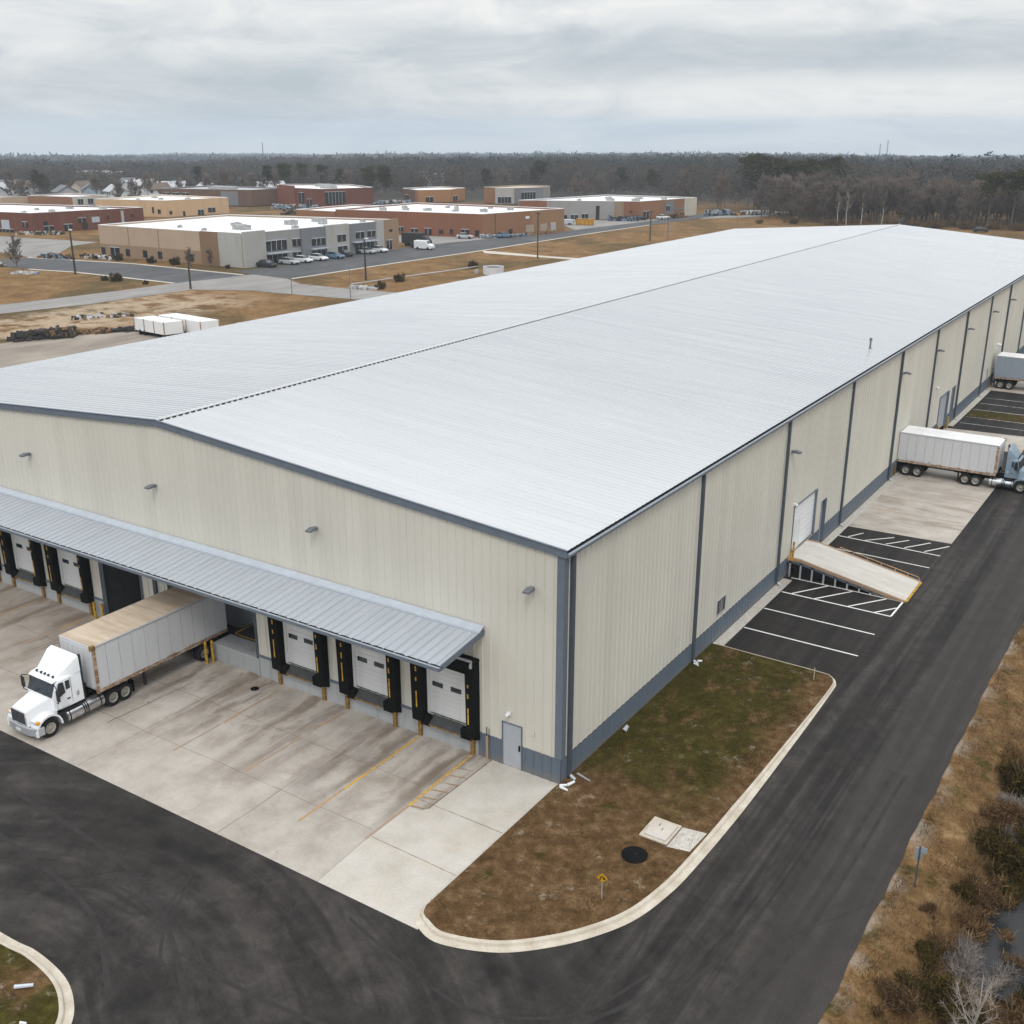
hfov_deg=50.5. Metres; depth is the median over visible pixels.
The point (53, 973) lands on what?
kerb
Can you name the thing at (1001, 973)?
shrub
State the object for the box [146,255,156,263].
shrub
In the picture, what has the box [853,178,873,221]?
bare tree
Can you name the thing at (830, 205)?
bare tree
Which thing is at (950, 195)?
bare tree
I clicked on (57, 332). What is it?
pallet stack
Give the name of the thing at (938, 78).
sky
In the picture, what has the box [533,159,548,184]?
pine tree
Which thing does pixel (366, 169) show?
pine tree
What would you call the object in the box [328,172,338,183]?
bare tree
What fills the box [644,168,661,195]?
pine tree
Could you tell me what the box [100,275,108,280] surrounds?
shrub
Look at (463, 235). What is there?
parked car
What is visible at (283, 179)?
pine tree
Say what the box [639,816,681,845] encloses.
storm drain box
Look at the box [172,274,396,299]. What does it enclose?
cross road
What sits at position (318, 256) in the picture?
parked car
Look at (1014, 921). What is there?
ditch water
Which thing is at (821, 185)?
bare tree
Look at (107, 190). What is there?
suburban house
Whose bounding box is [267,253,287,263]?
window
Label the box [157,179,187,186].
suburban house
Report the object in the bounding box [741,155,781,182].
pine tree
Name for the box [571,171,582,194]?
bare tree
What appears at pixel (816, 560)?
loading ramp
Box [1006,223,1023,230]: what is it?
shrub
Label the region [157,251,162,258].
window
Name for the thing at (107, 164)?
woods
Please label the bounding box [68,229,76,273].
light pole
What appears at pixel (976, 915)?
shrub
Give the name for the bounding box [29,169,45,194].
pine tree
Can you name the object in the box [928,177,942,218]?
bare tree
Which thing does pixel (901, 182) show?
bare tree
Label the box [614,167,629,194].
pine tree
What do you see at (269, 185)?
suburban house
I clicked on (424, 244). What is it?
van
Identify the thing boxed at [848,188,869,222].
bare tree
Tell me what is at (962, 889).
shrub
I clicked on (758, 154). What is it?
pine tree
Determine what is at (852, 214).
bare tree
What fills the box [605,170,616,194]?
bare tree
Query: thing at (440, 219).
brick warehouse
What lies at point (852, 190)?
bare tree
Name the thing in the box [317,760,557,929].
concrete pavement
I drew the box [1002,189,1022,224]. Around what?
bare tree
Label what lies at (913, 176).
bare tree
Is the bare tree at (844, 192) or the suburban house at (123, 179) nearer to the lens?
the bare tree at (844, 192)
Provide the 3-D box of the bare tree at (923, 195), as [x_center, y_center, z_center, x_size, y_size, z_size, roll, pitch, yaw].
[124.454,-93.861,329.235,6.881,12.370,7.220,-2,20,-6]
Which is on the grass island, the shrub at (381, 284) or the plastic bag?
the plastic bag
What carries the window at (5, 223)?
in the red brick building at (29, 217)
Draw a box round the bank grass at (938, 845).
[826,620,1023,1023]
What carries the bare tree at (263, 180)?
on the ground at (228, 307)
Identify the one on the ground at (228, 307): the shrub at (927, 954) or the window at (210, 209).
the shrub at (927, 954)
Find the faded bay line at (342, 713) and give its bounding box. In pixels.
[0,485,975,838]
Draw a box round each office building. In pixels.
[98,214,398,267]
[484,185,549,203]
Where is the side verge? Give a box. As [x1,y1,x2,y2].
[965,410,1023,422]
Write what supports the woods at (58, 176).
on the ground at (228, 307)
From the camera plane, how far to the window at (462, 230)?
283.84 m
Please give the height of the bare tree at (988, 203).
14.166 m
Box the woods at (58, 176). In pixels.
[0,155,1023,216]
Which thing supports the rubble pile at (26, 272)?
on the ground at (228, 307)
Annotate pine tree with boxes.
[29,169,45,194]
[191,166,202,180]
[256,164,276,186]
[274,162,294,183]
[277,173,294,182]
[295,162,309,183]
[314,164,327,181]
[332,168,352,184]
[360,166,374,180]
[361,165,377,186]
[376,166,391,178]
[377,168,395,200]
[478,168,494,184]
[527,166,541,184]
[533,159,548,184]
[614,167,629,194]
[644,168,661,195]
[735,154,761,209]
[740,178,759,209]
[741,153,764,208]
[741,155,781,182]
[744,162,777,209]
[767,157,784,207]
[768,168,796,188]
[777,162,807,211]
[781,160,798,182]
[781,160,807,181]
[800,158,828,174]
[801,163,834,178]
[822,156,853,173]
[823,159,846,177]
[975,170,1010,228]
[1000,170,1023,229]
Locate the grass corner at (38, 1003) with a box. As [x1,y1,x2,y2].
[0,944,58,1023]
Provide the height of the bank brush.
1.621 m
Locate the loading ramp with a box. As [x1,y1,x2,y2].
[787,539,921,602]
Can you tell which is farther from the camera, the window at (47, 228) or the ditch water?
the window at (47, 228)
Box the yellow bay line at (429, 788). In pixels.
[344,737,471,805]
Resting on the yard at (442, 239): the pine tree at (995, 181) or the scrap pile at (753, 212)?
the scrap pile at (753, 212)
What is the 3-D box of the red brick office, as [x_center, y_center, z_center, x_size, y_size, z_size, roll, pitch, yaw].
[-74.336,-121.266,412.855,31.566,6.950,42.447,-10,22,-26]
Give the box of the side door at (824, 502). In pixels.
[817,498,826,541]
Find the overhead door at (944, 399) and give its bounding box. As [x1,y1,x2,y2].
[935,390,949,428]
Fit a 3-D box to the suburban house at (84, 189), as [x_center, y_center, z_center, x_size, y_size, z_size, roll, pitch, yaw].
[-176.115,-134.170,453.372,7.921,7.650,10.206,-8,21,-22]
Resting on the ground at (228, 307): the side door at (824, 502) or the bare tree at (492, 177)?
the bare tree at (492, 177)
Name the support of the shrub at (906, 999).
on the ground at (228, 307)
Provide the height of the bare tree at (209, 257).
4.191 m
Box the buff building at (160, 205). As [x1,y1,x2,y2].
[95,194,228,216]
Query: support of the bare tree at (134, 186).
on the ground at (228, 307)
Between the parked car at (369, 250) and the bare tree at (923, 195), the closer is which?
the parked car at (369, 250)
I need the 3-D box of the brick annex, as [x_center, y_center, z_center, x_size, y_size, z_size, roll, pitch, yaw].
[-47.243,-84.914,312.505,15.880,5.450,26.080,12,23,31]
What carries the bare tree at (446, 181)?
on the ground at (228, 307)
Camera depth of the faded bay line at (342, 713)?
51.95 m
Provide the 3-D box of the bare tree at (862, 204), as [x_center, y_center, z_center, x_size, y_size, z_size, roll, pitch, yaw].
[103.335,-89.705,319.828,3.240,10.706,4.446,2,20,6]
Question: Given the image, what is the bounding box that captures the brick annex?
[295,204,377,216]
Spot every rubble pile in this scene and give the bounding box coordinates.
[10,270,39,274]
[71,311,136,319]
[349,285,378,289]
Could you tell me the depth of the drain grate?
55.37 m
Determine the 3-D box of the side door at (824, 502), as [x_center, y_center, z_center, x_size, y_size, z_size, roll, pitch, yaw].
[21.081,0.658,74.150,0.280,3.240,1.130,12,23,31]
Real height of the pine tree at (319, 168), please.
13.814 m
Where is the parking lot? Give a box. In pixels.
[0,211,739,282]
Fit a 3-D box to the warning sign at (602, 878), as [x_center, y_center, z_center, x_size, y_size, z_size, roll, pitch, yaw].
[3.312,13.775,39.928,0.420,1.140,0.059,7,21,18]
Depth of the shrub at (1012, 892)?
41.61 m
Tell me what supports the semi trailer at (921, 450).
on the side apron at (912, 525)
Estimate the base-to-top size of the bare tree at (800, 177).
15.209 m
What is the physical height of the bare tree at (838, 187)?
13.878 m
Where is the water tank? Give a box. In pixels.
[475,265,503,274]
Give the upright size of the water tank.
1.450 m
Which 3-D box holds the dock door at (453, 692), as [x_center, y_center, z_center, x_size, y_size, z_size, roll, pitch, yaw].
[-3.048,8.519,49.432,3.600,4.930,0.632,12,23,31]
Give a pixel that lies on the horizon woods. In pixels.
(161, 157)
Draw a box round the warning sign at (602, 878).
[597,873,606,898]
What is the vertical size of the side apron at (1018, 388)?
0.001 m
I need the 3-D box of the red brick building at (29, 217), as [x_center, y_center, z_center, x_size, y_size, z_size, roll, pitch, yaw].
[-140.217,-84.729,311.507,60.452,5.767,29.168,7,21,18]
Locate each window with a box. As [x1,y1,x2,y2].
[0,228,13,231]
[1,220,9,228]
[22,221,27,226]
[44,225,53,231]
[63,224,72,230]
[78,217,85,222]
[82,223,87,228]
[87,198,93,203]
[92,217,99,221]
[101,247,105,254]
[110,247,119,255]
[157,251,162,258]
[198,209,203,214]
[208,207,215,211]
[266,239,286,250]
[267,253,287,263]
[292,238,300,245]
[293,251,300,256]
[299,192,304,202]
[311,237,325,245]
[312,249,325,255]
[325,191,345,203]
[337,234,345,241]
[338,245,347,251]
[355,241,373,253]
[356,231,364,238]
[367,230,374,236]
[386,239,391,249]
[425,228,431,234]
[426,197,432,201]
[461,229,468,233]
[498,197,510,202]
[521,192,534,198]
[571,214,577,218]
[582,213,587,218]
[596,206,599,218]
[643,211,648,218]
[949,385,955,413]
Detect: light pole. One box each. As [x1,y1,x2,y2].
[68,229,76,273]
[363,238,367,279]
[535,212,540,257]
[649,211,651,241]
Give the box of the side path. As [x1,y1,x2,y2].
[483,251,577,259]
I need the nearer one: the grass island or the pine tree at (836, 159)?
the grass island
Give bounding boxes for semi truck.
[7,645,134,737]
[959,443,1023,492]
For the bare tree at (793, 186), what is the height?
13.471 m
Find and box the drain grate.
[250,686,258,690]
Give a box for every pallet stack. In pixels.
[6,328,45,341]
[44,325,77,339]
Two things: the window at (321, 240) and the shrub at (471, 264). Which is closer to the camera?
the shrub at (471, 264)
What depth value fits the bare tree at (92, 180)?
412.46 m
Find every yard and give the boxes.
[0,332,184,367]
[399,213,778,243]
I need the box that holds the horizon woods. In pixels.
[0,150,1023,161]
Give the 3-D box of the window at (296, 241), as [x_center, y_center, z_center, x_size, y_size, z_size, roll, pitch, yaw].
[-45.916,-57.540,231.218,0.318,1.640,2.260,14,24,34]
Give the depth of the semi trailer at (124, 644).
54.92 m
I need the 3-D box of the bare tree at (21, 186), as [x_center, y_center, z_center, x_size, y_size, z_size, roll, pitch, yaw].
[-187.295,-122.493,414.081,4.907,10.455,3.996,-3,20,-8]
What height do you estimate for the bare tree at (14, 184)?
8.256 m
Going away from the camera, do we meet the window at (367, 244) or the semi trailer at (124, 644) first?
the semi trailer at (124, 644)
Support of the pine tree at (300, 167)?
on the ground at (228, 307)
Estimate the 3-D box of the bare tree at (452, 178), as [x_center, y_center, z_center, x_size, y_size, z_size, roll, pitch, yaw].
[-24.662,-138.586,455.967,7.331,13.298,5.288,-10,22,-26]
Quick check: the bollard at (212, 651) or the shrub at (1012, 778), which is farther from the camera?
the bollard at (212, 651)
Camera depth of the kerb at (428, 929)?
39.69 m
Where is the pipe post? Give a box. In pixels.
[486,736,487,760]
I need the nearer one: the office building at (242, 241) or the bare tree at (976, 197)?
the office building at (242, 241)
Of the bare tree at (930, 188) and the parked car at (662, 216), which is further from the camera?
the parked car at (662, 216)
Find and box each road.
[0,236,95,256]
[0,284,190,313]
[0,388,1023,1023]
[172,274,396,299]
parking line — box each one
[744,533,948,655]
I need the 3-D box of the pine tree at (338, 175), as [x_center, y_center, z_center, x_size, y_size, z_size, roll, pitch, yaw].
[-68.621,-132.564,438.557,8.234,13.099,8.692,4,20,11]
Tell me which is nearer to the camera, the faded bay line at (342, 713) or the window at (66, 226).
the faded bay line at (342, 713)
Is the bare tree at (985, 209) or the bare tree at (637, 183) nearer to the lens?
the bare tree at (985, 209)
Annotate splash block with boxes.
[559,781,574,790]
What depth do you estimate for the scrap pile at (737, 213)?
354.37 m
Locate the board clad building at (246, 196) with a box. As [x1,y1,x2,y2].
[159,185,277,205]
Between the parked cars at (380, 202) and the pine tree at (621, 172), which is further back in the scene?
the pine tree at (621, 172)
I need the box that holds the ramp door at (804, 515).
[790,488,817,547]
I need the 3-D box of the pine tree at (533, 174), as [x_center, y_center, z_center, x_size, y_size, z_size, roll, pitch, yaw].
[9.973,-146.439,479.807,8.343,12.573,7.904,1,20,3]
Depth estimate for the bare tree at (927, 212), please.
327.23 m
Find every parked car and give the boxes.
[256,259,277,267]
[278,205,290,209]
[279,257,299,264]
[293,255,313,262]
[308,253,328,260]
[325,251,345,258]
[339,249,353,256]
[359,247,376,253]
[372,245,388,252]
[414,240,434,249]
[456,232,473,238]
[496,232,512,237]
[635,215,646,219]
[656,214,669,218]
[972,226,989,231]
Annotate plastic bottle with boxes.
[14,983,33,988]
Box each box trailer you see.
[133,315,183,335]
[157,313,219,332]
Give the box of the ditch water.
[965,870,1023,1007]
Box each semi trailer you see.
[58,587,227,693]
[896,425,1006,480]
[993,352,1023,389]
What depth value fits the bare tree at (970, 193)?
327.44 m
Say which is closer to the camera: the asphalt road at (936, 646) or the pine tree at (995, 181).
the asphalt road at (936, 646)
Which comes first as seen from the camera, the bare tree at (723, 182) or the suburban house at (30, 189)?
the bare tree at (723, 182)
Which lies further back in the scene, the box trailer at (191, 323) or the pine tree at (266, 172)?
the pine tree at (266, 172)
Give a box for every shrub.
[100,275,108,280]
[108,272,122,281]
[113,253,122,260]
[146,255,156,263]
[169,256,179,264]
[374,280,385,289]
[393,273,405,281]
[468,261,477,267]
[782,216,799,223]
[824,219,834,224]
[868,971,921,1023]
[892,963,976,1023]
[906,939,944,970]
[909,218,924,226]
[917,901,937,921]
[923,917,973,956]
[929,218,948,228]
[930,220,944,227]
[939,932,987,988]
[940,992,993,1023]
[949,872,983,905]
[954,904,1019,946]
[957,219,975,229]
[960,869,1016,919]
[969,821,1023,878]
[977,798,1023,840]
[979,959,1022,992]
[985,220,1005,229]
[990,755,1023,802]
[990,871,1023,911]
[993,790,1023,813]
[997,853,1023,901]
[1000,948,1023,986]
[1002,997,1023,1023]
[1004,824,1021,844]
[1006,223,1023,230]
[1008,971,1023,1004]
[1009,802,1023,846]
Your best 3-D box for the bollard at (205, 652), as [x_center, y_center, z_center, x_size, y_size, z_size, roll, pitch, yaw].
[-16.303,7.496,57.767,0.145,1.280,0.145,12,23,31]
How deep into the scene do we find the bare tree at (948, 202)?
314.10 m
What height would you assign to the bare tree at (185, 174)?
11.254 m
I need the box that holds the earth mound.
[530,230,557,234]
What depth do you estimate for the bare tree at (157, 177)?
484.91 m
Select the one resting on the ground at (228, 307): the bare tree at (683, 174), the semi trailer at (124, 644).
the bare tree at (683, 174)
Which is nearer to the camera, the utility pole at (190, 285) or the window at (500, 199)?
the utility pole at (190, 285)
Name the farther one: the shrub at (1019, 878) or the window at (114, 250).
the window at (114, 250)
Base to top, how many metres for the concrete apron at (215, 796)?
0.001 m
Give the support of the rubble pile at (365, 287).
on the ground at (228, 307)
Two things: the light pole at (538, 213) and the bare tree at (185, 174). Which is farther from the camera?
the bare tree at (185, 174)
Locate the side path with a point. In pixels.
(503, 253)
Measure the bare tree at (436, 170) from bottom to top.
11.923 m
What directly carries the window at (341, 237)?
in the office building at (242, 241)
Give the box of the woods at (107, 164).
[0,151,1023,173]
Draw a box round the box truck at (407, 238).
[401,232,431,245]
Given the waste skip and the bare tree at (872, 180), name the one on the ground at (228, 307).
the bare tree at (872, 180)
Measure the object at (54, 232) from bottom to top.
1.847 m
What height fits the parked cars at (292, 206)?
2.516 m
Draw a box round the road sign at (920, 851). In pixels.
[914,846,927,885]
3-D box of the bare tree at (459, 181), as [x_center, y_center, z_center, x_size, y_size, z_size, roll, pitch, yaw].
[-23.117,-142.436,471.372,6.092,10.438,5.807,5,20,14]
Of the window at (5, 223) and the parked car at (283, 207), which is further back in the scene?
the parked car at (283, 207)
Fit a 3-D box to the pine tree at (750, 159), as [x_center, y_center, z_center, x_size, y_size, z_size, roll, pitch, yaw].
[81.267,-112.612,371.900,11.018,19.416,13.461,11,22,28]
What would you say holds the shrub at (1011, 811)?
on the ground at (228, 307)
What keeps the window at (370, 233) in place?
in the office building at (242, 241)
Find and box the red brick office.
[277,184,372,206]
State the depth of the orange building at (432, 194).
418.22 m
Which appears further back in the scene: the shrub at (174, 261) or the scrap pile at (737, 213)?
the scrap pile at (737, 213)
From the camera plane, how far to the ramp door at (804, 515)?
70.77 m
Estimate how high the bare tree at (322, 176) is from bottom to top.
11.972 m
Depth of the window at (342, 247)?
241.18 m
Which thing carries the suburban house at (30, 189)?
on the ground at (228, 307)
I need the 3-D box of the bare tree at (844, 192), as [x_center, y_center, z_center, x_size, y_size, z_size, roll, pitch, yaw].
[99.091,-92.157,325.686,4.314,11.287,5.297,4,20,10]
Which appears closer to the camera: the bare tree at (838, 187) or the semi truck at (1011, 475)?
the semi truck at (1011, 475)
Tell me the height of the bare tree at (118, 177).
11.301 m
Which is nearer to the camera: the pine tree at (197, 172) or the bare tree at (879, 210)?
the bare tree at (879, 210)
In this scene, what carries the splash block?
on the grass island
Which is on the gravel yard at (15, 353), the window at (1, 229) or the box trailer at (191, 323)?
the box trailer at (191, 323)
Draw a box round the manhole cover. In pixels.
[621,846,647,863]
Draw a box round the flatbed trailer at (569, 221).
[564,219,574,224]
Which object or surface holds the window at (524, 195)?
in the flat-fronted office building at (511, 194)
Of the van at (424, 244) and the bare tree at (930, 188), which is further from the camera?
the bare tree at (930, 188)
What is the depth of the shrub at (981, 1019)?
35.49 m
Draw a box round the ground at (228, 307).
[0,179,1023,1023]
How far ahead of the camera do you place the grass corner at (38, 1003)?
35.73 m
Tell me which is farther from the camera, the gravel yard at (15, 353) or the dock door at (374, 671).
the gravel yard at (15, 353)
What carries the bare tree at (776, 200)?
on the ground at (228, 307)
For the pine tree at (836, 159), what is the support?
on the ground at (228, 307)
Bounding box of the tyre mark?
[0,768,906,1023]
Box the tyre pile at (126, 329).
[110,325,138,332]
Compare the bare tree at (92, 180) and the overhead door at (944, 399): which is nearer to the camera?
the overhead door at (944, 399)
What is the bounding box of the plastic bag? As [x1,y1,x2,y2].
[622,725,628,731]
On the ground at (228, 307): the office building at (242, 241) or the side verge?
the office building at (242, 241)
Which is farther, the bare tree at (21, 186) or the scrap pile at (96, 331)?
the bare tree at (21, 186)
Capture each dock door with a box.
[0,530,46,597]
[43,544,94,614]
[267,617,329,700]
[335,639,401,726]
[410,654,479,754]
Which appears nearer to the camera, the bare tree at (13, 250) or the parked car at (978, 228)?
the bare tree at (13, 250)
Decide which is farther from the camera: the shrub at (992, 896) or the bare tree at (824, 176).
the bare tree at (824, 176)
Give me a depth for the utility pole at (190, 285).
191.96 m
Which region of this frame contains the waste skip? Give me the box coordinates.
[575,219,594,224]
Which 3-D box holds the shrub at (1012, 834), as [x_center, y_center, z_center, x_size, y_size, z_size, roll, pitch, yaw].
[20.442,13.397,44.760,1.620,1.021,1.245,-5,20,-13]
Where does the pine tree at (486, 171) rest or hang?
on the ground at (228, 307)
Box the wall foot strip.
[713,390,990,644]
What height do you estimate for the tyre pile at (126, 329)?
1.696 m
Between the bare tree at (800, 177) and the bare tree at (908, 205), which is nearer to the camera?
the bare tree at (908, 205)
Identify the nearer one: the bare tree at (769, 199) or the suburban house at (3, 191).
the bare tree at (769, 199)
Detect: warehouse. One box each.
[0,218,1023,783]
[335,202,563,237]
[518,195,696,219]
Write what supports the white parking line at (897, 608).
on the asphalt road at (936, 646)
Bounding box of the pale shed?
[0,195,28,203]
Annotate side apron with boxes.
[849,468,995,543]
[943,381,1023,452]
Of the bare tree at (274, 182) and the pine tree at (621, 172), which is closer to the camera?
the bare tree at (274, 182)
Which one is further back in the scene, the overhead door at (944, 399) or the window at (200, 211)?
the window at (200, 211)
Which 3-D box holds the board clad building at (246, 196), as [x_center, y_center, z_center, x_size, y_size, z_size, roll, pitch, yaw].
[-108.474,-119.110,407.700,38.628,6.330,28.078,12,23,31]
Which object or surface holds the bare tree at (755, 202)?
on the ground at (228, 307)
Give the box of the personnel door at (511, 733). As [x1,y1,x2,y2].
[502,720,521,770]
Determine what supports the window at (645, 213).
in the grey warehouse at (599, 207)
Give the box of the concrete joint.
[0,619,501,875]
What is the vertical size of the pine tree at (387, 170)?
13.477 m
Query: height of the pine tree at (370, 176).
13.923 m
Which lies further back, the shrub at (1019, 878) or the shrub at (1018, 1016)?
the shrub at (1019, 878)
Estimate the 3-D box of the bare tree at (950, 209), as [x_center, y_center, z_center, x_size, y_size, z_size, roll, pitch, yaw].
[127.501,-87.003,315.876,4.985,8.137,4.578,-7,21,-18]
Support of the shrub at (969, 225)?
on the ground at (228, 307)
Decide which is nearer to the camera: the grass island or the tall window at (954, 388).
the grass island
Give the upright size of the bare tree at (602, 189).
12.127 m
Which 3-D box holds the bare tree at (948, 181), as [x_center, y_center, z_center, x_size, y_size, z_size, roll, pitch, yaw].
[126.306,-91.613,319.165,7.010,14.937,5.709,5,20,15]
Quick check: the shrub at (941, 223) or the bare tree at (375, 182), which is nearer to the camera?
the shrub at (941, 223)
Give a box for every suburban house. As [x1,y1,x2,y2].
[0,182,7,194]
[0,187,8,194]
[12,179,38,194]
[51,183,78,193]
[69,179,88,193]
[80,183,100,194]
[102,184,127,197]
[119,176,134,182]
[122,178,141,194]
[140,181,170,195]
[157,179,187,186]
[256,180,284,187]
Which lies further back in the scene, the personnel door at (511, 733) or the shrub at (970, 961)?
the personnel door at (511, 733)
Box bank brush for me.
[882,694,1023,1023]
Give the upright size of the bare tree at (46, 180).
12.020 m
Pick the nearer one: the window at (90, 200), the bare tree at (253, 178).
the window at (90, 200)
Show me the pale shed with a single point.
(14, 199)
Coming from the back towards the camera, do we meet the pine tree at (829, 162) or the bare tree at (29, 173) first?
the bare tree at (29, 173)
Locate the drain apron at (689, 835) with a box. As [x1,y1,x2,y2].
[667,827,706,851]
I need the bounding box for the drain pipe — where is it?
[577,773,590,781]
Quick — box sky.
[0,0,1023,156]
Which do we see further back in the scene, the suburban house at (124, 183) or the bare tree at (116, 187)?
the suburban house at (124, 183)
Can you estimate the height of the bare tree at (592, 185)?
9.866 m
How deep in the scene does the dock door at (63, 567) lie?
63.88 m
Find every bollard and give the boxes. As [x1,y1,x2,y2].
[92,601,97,618]
[100,603,104,616]
[203,642,207,663]
[210,640,214,662]
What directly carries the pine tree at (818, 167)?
on the ground at (228, 307)
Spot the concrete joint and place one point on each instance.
(303, 774)
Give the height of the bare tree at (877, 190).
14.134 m
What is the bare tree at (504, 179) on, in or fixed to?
on the ground at (228, 307)
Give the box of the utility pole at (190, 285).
[187,261,191,288]
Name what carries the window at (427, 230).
in the brick warehouse at (440, 219)
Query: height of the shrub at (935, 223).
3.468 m
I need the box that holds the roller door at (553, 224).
[551,222,555,229]
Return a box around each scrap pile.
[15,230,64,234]
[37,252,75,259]
[73,327,110,334]
[79,253,114,260]
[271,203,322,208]
[280,209,295,214]
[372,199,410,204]
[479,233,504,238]
[509,232,535,237]
[607,215,638,220]
[665,212,687,217]
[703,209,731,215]
[730,212,745,215]
[740,210,768,214]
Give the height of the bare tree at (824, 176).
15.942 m
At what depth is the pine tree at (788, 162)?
368.61 m
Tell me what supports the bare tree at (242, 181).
on the ground at (228, 307)
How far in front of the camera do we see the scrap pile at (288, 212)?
358.22 m
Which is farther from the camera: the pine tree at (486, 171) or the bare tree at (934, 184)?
the pine tree at (486, 171)
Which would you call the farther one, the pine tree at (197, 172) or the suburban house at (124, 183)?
the pine tree at (197, 172)
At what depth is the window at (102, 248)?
241.36 m
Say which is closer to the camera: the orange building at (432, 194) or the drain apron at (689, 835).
the drain apron at (689, 835)
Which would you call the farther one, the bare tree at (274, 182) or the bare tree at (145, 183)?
the bare tree at (274, 182)
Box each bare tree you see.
[2,168,15,195]
[4,233,22,266]
[13,180,26,195]
[16,178,27,195]
[26,171,36,194]
[38,171,50,190]
[88,172,103,194]
[108,172,121,184]
[110,179,123,195]
[114,181,122,196]
[126,179,133,193]
[127,180,141,195]
[139,172,151,193]
[150,172,160,182]
[175,179,183,186]
[179,170,191,185]
[184,247,194,265]
[201,171,211,185]
[205,248,212,266]
[215,164,230,185]
[239,175,249,186]
[248,172,256,186]
[257,175,267,186]
[269,168,281,186]
[318,172,329,183]
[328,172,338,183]
[339,170,352,183]
[371,170,380,194]
[416,172,427,186]
[425,163,433,182]
[433,168,442,182]
[441,177,450,186]
[447,167,459,186]
[454,173,464,187]
[486,167,495,185]
[494,167,506,185]
[499,171,509,185]
[519,165,529,184]
[567,162,577,193]
[569,178,582,196]
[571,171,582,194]
[581,178,591,195]
[590,175,604,194]
[595,170,608,194]
[598,175,609,194]
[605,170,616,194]
[609,174,619,194]
[631,169,645,195]
[665,187,677,196]
[668,177,679,193]
[675,168,691,191]
[681,183,690,196]
[696,173,704,198]
[711,184,728,208]
[712,169,730,208]
[751,172,772,217]
[753,185,768,209]
[762,192,777,218]
[763,175,779,215]
[771,174,792,217]
[773,172,789,216]
[774,174,792,219]
[784,180,806,215]
[788,182,810,217]
[794,171,810,216]
[814,178,833,222]
[816,168,836,215]
[816,182,830,221]
[826,178,849,218]
[826,188,836,218]
[829,198,845,220]
[835,192,845,221]
[836,186,848,221]
[840,190,854,224]
[841,183,859,223]
[842,195,858,219]
[846,172,859,216]
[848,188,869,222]
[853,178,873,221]
[858,191,867,224]
[864,195,873,220]
[866,172,879,221]
[868,178,887,223]
[870,187,882,222]
[878,172,892,217]
[879,191,887,224]
[880,177,899,222]
[880,181,892,222]
[882,185,896,222]
[893,174,914,221]
[894,181,910,223]
[895,183,922,224]
[896,179,915,224]
[905,168,920,219]
[912,191,927,219]
[916,182,929,221]
[921,182,935,222]
[923,195,933,219]
[924,175,942,219]
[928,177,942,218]
[930,175,954,219]
[930,182,951,218]
[935,189,953,219]
[937,185,954,206]
[937,967,1006,1023]
[941,199,957,224]
[951,181,969,225]
[951,197,968,226]
[964,181,977,219]
[967,185,986,220]
[971,180,984,219]
[972,190,985,223]
[976,179,990,224]
[980,186,999,224]
[987,196,1003,220]
[988,186,1008,222]
[992,178,1011,220]
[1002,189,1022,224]
[1007,188,1023,222]
[1015,200,1023,223]
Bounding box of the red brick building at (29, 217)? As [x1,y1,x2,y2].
[0,203,143,231]
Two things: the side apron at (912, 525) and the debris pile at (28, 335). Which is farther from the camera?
the debris pile at (28, 335)
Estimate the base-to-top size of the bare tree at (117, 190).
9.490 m
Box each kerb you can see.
[0,932,73,1023]
[27,225,648,282]
[416,644,835,952]
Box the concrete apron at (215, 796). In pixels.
[0,582,490,880]
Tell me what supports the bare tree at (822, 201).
on the ground at (228, 307)
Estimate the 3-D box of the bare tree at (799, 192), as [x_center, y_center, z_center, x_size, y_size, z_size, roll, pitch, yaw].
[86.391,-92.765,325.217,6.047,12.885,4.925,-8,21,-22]
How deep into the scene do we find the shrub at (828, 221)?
321.08 m
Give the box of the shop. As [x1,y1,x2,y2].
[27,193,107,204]
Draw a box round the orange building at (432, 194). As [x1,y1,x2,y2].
[403,186,464,202]
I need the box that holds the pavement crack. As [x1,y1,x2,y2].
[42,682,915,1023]
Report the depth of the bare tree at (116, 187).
420.96 m
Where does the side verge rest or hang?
on the asphalt road at (936, 646)
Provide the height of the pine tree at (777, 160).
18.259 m
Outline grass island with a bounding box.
[423,643,832,939]
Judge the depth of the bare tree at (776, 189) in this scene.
348.96 m
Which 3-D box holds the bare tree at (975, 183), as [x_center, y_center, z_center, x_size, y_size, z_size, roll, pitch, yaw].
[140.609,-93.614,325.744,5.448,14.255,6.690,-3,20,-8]
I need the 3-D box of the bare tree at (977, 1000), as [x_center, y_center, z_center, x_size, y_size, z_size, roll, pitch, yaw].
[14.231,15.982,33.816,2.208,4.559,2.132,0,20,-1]
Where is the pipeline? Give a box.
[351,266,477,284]
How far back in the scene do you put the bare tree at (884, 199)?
316.21 m
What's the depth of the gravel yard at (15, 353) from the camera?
142.73 m
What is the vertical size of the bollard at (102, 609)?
1.080 m

